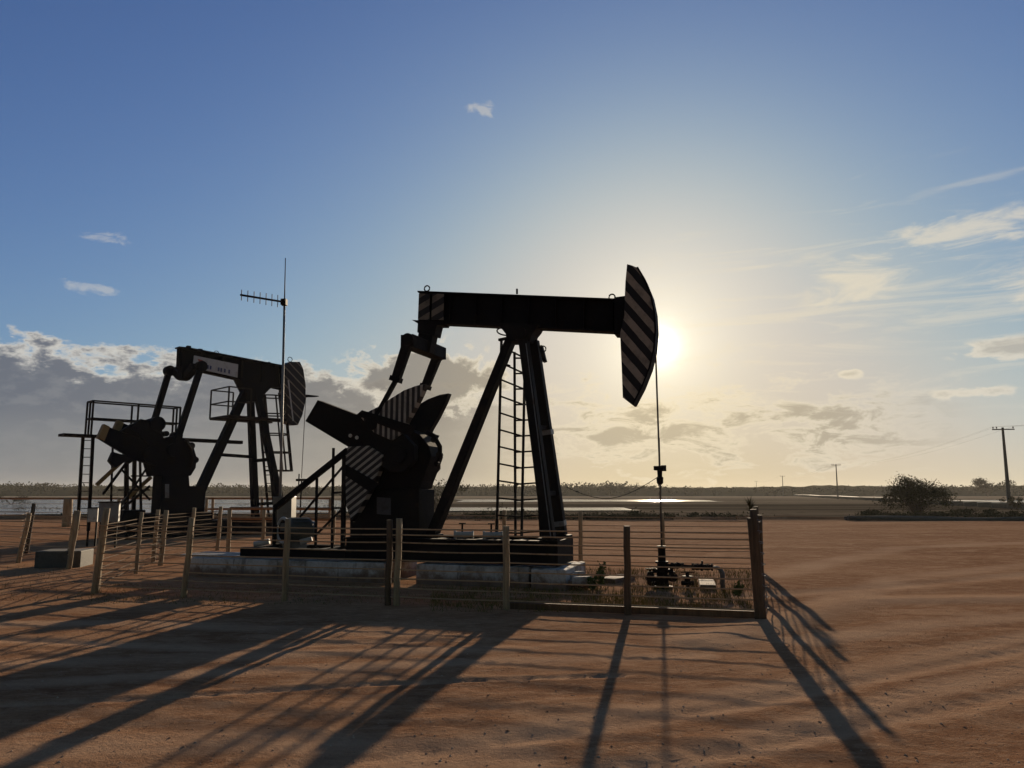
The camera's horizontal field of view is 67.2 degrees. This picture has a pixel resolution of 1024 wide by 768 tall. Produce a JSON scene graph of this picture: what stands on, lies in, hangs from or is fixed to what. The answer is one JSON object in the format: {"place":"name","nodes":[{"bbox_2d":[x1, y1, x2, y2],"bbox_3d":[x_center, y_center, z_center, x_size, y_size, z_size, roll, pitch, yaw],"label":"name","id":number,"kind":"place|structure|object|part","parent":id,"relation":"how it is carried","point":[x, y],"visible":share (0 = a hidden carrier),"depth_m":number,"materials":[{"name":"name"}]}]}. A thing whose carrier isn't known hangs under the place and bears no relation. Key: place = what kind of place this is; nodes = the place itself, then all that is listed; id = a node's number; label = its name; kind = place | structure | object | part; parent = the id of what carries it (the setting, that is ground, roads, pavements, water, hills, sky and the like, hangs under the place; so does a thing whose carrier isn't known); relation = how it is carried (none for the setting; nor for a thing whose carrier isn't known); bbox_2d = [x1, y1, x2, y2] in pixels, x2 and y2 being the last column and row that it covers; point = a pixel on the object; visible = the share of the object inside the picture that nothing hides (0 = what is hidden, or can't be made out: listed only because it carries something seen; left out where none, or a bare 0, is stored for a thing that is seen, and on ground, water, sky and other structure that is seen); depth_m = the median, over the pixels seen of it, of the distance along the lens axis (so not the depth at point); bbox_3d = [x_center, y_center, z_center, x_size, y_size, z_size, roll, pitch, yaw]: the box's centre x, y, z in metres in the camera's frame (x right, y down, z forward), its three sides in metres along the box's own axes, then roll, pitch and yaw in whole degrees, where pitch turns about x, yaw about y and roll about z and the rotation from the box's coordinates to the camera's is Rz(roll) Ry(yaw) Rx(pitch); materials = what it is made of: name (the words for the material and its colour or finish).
{"place":"outdoors","nodes":[
{"label":"outdoors","id":0,"kind":"place"},
{"bbox_2d":[0,499,347,514],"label":"water","id":1,"kind":"structure","parent":0,"point":[47,504],"depth_m":109.44,"materials":[{"name":"grey liquid"}]},
{"bbox_2d":[1,561,753,611],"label":"grass","id":2,"kind":"structure","parent":0,"point":[488,603],"depth_m":11.75,"materials":[{"name":"brown plant"}]},
{"bbox_2d":[0,496,1023,767],"bbox_3d":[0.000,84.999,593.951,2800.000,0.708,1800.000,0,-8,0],"label":"ground","id":3,"kind":"structure","parent":0,"point":[830,572],"depth_m":7.40,"materials":[{"name":"brown soil"}]},
{"bbox_2d":[0,494,29,503],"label":"bush","id":4,"kind":"object","parent":3,"relation":"on","point":[18,500],"visible":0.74,"depth_m":118.69,"materials":[{"name":"green plant"}]},
{"bbox_2d":[0,503,80,568],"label":"wire fence","id":5,"kind":"object","parent":3,"relation":"on","point":[25,537],"visible":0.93,"depth_m":17.37,"materials":[{"name":"brown wood"}]},
{"bbox_2d":[34,548,93,567],"bbox_3d":[-9.750,3.868,16.779,0.900,0.500,0.800,1,-8,-10],"label":"concrete block","id":6,"kind":"object","parent":3,"relation":"on","point":[55,558],"depth_m":16.42,"materials":[{"name":"grey concrete"}]},
{"bbox_2d":[86,507,98,546],"bbox_3d":[-12.444,4.237,22.833,0.291,1.150,0.288,3,-8,-20],"label":"control cabinet","id":7,"kind":"object","parent":3,"relation":"on","point":[92,514],"visible":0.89,"depth_m":22.77,"materials":[{"name":"grey metal"}]},
{"bbox_3d":[-12.399,3.879,22.759,0.224,0.352,0.020,3,-8,-20],"label":"door","id":8,"kind":"part","parent":7,"relation":"part of","materials":[{"name":"white paint"}]},
{"bbox_2d":[98,501,121,547],"bbox_3d":[-11.608,4.051,22.152,0.582,1.330,0.402,3,-8,-20],"label":"control cabinet","id":9,"kind":"object","parent":3,"relation":"on","point":[115,507],"visible":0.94,"depth_m":22.07,"materials":[{"name":"grey metal"}]},
{"bbox_3d":[-11.546,3.671,22.034,0.447,0.484,0.020,3,-8,-20],"label":"door","id":10,"kind":"part","parent":9,"relation":"part of","materials":[{"name":"grey metal"}]},
{"bbox_2d":[99,506,222,591],"bbox_3d":[-7.701,3.453,16.879,0.740,1.357,9.146,1,-8,-9],"label":"wire fence","id":11,"kind":"object","parent":3,"relation":"on","point":[160,559],"visible":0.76,"depth_m":16.99,"materials":[{"name":"brown wood"}]},
{"bbox_2d":[0,497,330,526],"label":"wire fence","id":12,"kind":"object","parent":3,"relation":"on","point":[68,506],"visible":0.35,"depth_m":36.08,"materials":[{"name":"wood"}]},
{"bbox_2d":[58,345,318,539],"bbox_3d":[-11.712,2.156,29.293,9.189,7.216,2.912,8,-11,-44],"label":"pump jack","id":13,"kind":"object","parent":3,"relation":"on","point":[170,461],"visible":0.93,"depth_m":28.28,"materials":[{"name":"black metal"}]},
{"bbox_2d":[240,258,295,543],"bbox_3d":[-5.337,0.462,17.115,0.571,7.044,1.634,-4,-9,26],"label":"antenna mast","id":14,"kind":"object","parent":3,"relation":"on","point":[287,509],"visible":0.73,"depth_m":17.41,"materials":[{"name":"grey metal"}]},
{"bbox_2d":[189,557,416,582],"bbox_3d":[-4.057,3.614,14.960,4.172,0.498,1.440,-2,-8,17],"label":"concrete pad","id":15,"kind":"object","parent":3,"relation":"on","point":[231,569],"visible":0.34,"depth_m":14.29,"materials":[{"name":"grey concrete"}]},
{"bbox_2d":[192,551,249,557],"bbox_3d":[-5.710,3.390,15.291,1.500,0.040,0.760,-2,-8,17],"label":"plank stack","id":16,"kind":"object","parent":15,"relation":"on","point":[221,553],"visible":0.42,"depth_m":15.17,"materials":[{"name":"white paint"}]},
{"bbox_2d":[240,264,665,566],"bbox_3d":[-1.191,0.643,14.555,8.052,5.250,1.689,-2,-8,17],"label":"pump jack","id":17,"kind":"object","parent":15,"relation":"on","point":[391,456],"visible":0.94,"depth_m":14.12,"materials":[{"name":"black paint"}]},
{"bbox_2d":[90,508,766,618],"bbox_3d":[-1.740,2.559,11.146,10.306,1.538,0.216,-2,-8,15],"label":"wire fence","id":18,"kind":"object","parent":3,"relation":"on","point":[758,599],"visible":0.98,"depth_m":10.70,"materials":[{"name":"brown wood"}]},
{"bbox_2d":[757,520,769,608],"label":"wire ties","id":19,"kind":"object","parent":18,"relation":"attached to","point":[763,564],"visible":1,"depth_m":9.81,"materials":[{"name":"grey metal"}]},
{"bbox_2d":[434,479,468,509],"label":"bush","id":20,"kind":"object","parent":3,"relation":"on","point":[436,499],"visible":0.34,"depth_m":62.21,"materials":[{"name":"green plant"}]},
{"bbox_2d":[416,562,537,587],"bbox_3d":[-0.494,3.464,13.892,2.064,0.499,1.420,-2,-8,17],"label":"concrete pad","id":21,"kind":"object","parent":3,"relation":"on","point":[518,577],"visible":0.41,"depth_m":13.26,"materials":[{"name":"grey concrete"}]},
{"bbox_2d":[226,507,749,563],"bbox_3d":[-0.962,3.516,17.440,12.545,1.389,0.250,-2,-8,14],"label":"wire fence","id":22,"kind":"object","parent":3,"relation":"on","point":[264,518],"visible":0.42,"depth_m":17.22,"materials":[{"name":"brown wood"}]},
{"bbox_2d":[0,481,1023,495],"bbox_3d":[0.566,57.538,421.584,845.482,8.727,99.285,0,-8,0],"label":"treeline","id":23,"kind":"object","parent":3,"relation":"on","point":[606,489],"visible":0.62,"depth_m":385.06,"materials":[{"name":"green plant"}]},
{"bbox_2d":[1,499,1023,520],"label":"scrub","id":24,"kind":"object","parent":3,"relation":"on","point":[610,516],"visible":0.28,"depth_m":45.26,"materials":[{"name":"green plant"}]},
{"bbox_2d":[531,561,585,590],"bbox_3d":[0.833,3.402,13.427,0.594,0.492,1.600,-2,-8,17],"label":"concrete pad","id":25,"kind":"object","parent":3,"relation":"on","point":[549,578],"visible":0.55,"depth_m":12.72,"materials":[{"name":"grey concrete"}]},
{"bbox_2d":[568,570,591,588],"bbox_3d":[1.134,3.317,13.080,0.426,0.262,1.190,0,-8,0],"label":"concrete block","id":26,"kind":"object","parent":3,"relation":"on","point":[578,579],"visible":0.71,"depth_m":12.65,"materials":[{"name":"concrete"}]},
{"bbox_2d":[587,576,598,591],"bbox_3d":[1.311,3.235,12.485,0.188,0.265,0.222,-7,-10,40],"label":"weed","id":27,"kind":"object","parent":3,"relation":"on","point":[592,580],"visible":0.81,"depth_m":12.46,"materials":[{"name":"green plant"}]},
{"bbox_2d":[596,560,605,586],"bbox_3d":[1.494,3.207,12.984,0.215,0.458,0.275,0,-8,0],"label":"weed","id":28,"kind":"object","parent":3,"relation":"on","point":[600,578],"visible":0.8,"depth_m":12.95,"materials":[{"name":"green plant"}]},
{"bbox_2d":[604,574,634,583],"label":"concrete slab","id":29,"kind":"structure","parent":3,"relation":"on","point":[617,579],"depth_m":13.71,"materials":[{"name":"grey concrete"}]},
{"bbox_2d":[629,509,678,516],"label":"bush","id":30,"kind":"object","parent":3,"relation":"on","point":[673,515],"visible":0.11,"depth_m":47.34,"materials":[{"name":"green plant"}]},
{"bbox_2d":[645,545,724,589],"bbox_3d":[2.873,3.080,12.854,1.302,0.734,0.423,-2,-8,17],"label":"wellhead","id":31,"kind":"object","parent":3,"relation":"on","point":[661,561],"visible":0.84,"depth_m":12.82,"materials":[{"name":"metal"}]},
{"bbox_2d":[683,512,708,516],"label":"bush","id":32,"kind":"object","parent":3,"relation":"on","point":[692,514],"visible":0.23,"depth_m":48.54,"materials":[{"name":"green plant"}]},
{"bbox_2d":[698,579,715,589],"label":"concrete slab","id":33,"kind":"structure","parent":3,"relation":"on","point":[709,582],"depth_m":12.92,"materials":[{"name":"grey concrete"}]},
{"bbox_2d":[731,580,743,596],"bbox_3d":[3.452,3.127,11.753,0.209,0.275,0.173,5,-10,-34],"label":"weed","id":34,"kind":"object","parent":3,"relation":"on","point":[735,592],"visible":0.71,"depth_m":11.73,"materials":[{"name":"green plant"}]},
{"bbox_2d":[741,496,755,510],"bbox_3d":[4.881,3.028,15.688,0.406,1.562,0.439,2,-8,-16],"label":"weed","id":35,"kind":"object","parent":3,"relation":"on","point":[749,504],"visible":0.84,"depth_m":15.78,"materials":[{"name":"green plant"}]},
{"bbox_2d":[753,506,764,596],"bbox_3d":[4.155,2.851,12.949,0.142,1.455,6.287,-2,-8,17],"label":"wire fence","id":36,"kind":"object","parent":3,"relation":"on","point":[760,524],"visible":0.11,"depth_m":11.63,"materials":[{"name":"brown wood"}]},
{"bbox_2d":[831,464,838,498],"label":"utility pole","id":37,"kind":"object","parent":3,"relation":"on","point":[836,482],"visible":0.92,"depth_m":220.13,"materials":[{"name":"wood"}]},
{"bbox_2d":[857,507,893,515],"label":"bush","id":38,"kind":"object","parent":3,"relation":"on","point":[868,512],"visible":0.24,"depth_m":49.65,"materials":[{"name":"green plant"}]},
{"bbox_2d":[793,494,1023,509],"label":"pipeline","id":39,"kind":"object","parent":3,"relation":"on","point":[999,504],"visible":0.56,"depth_m":115.31,"materials":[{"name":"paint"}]},
{"bbox_2d":[872,474,962,514],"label":"bush","id":40,"kind":"object","parent":3,"relation":"on","point":[918,498],"visible":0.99,"depth_m":58.54,"materials":[{"name":"green plant"}]},
{"bbox_2d":[844,515,1023,520],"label":"pipeline","id":41,"kind":"object","parent":3,"relation":"on","point":[921,518],"visible":0.91,"depth_m":43.40,"materials":[{"name":"metal"}]},
{"bbox_2d":[926,509,1001,515],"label":"bush","id":42,"kind":"object","parent":3,"relation":"on","point":[958,510],"visible":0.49,"depth_m":57.50,"materials":[{"name":"green plant"}]},
{"bbox_2d":[970,476,1016,496],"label":"bush","id":43,"kind":"object","parent":3,"relation":"on","point":[984,486],"visible":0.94,"depth_m":326.27,"materials":[{"name":"green plant"}]},
{"bbox_2d":[980,508,1023,515],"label":"bush","id":44,"kind":"object","parent":3,"relation":"on","point":[994,510],"visible":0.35,"depth_m":55.22,"materials":[{"name":"green plant"}]},
{"bbox_2d":[992,427,1014,503],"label":"utility pole","id":45,"kind":"object","parent":3,"relation":"on","point":[1008,494],"visible":0.9,"depth_m":94.45,"materials":[{"name":"wood"}]},
{"bbox_2d":[999,496,1022,509],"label":"bush","id":46,"kind":"object","parent":3,"relation":"on","point":[1015,505],"visible":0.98,"depth_m":89.01,"materials":[{"name":"green plant"}]},
{"bbox_2d":[0,0,1023,487],"label":"sky","id":47,"kind":"structure","parent":0,"point":[818,204],"materials":[{"name":"blue"}]},
{"bbox_2d":[449,507,630,510],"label":"water","id":48,"kind":"structure","parent":0,"point":[469,509],"depth_m":84.42,"materials":[{"name":"grey liquid"}]},
{"bbox_2d":[455,499,720,501],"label":"water","id":49,"kind":"structure","parent":0,"point":[504,500],"depth_m":173.81,"materials":[{"name":"grey liquid"}]},
{"bbox_2d":[963,500,1023,502],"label":"water","id":50,"kind":"structure","parent":0,"point":[992,500],"depth_m":173.81,"materials":[{"name":"grey liquid"}]}
]}

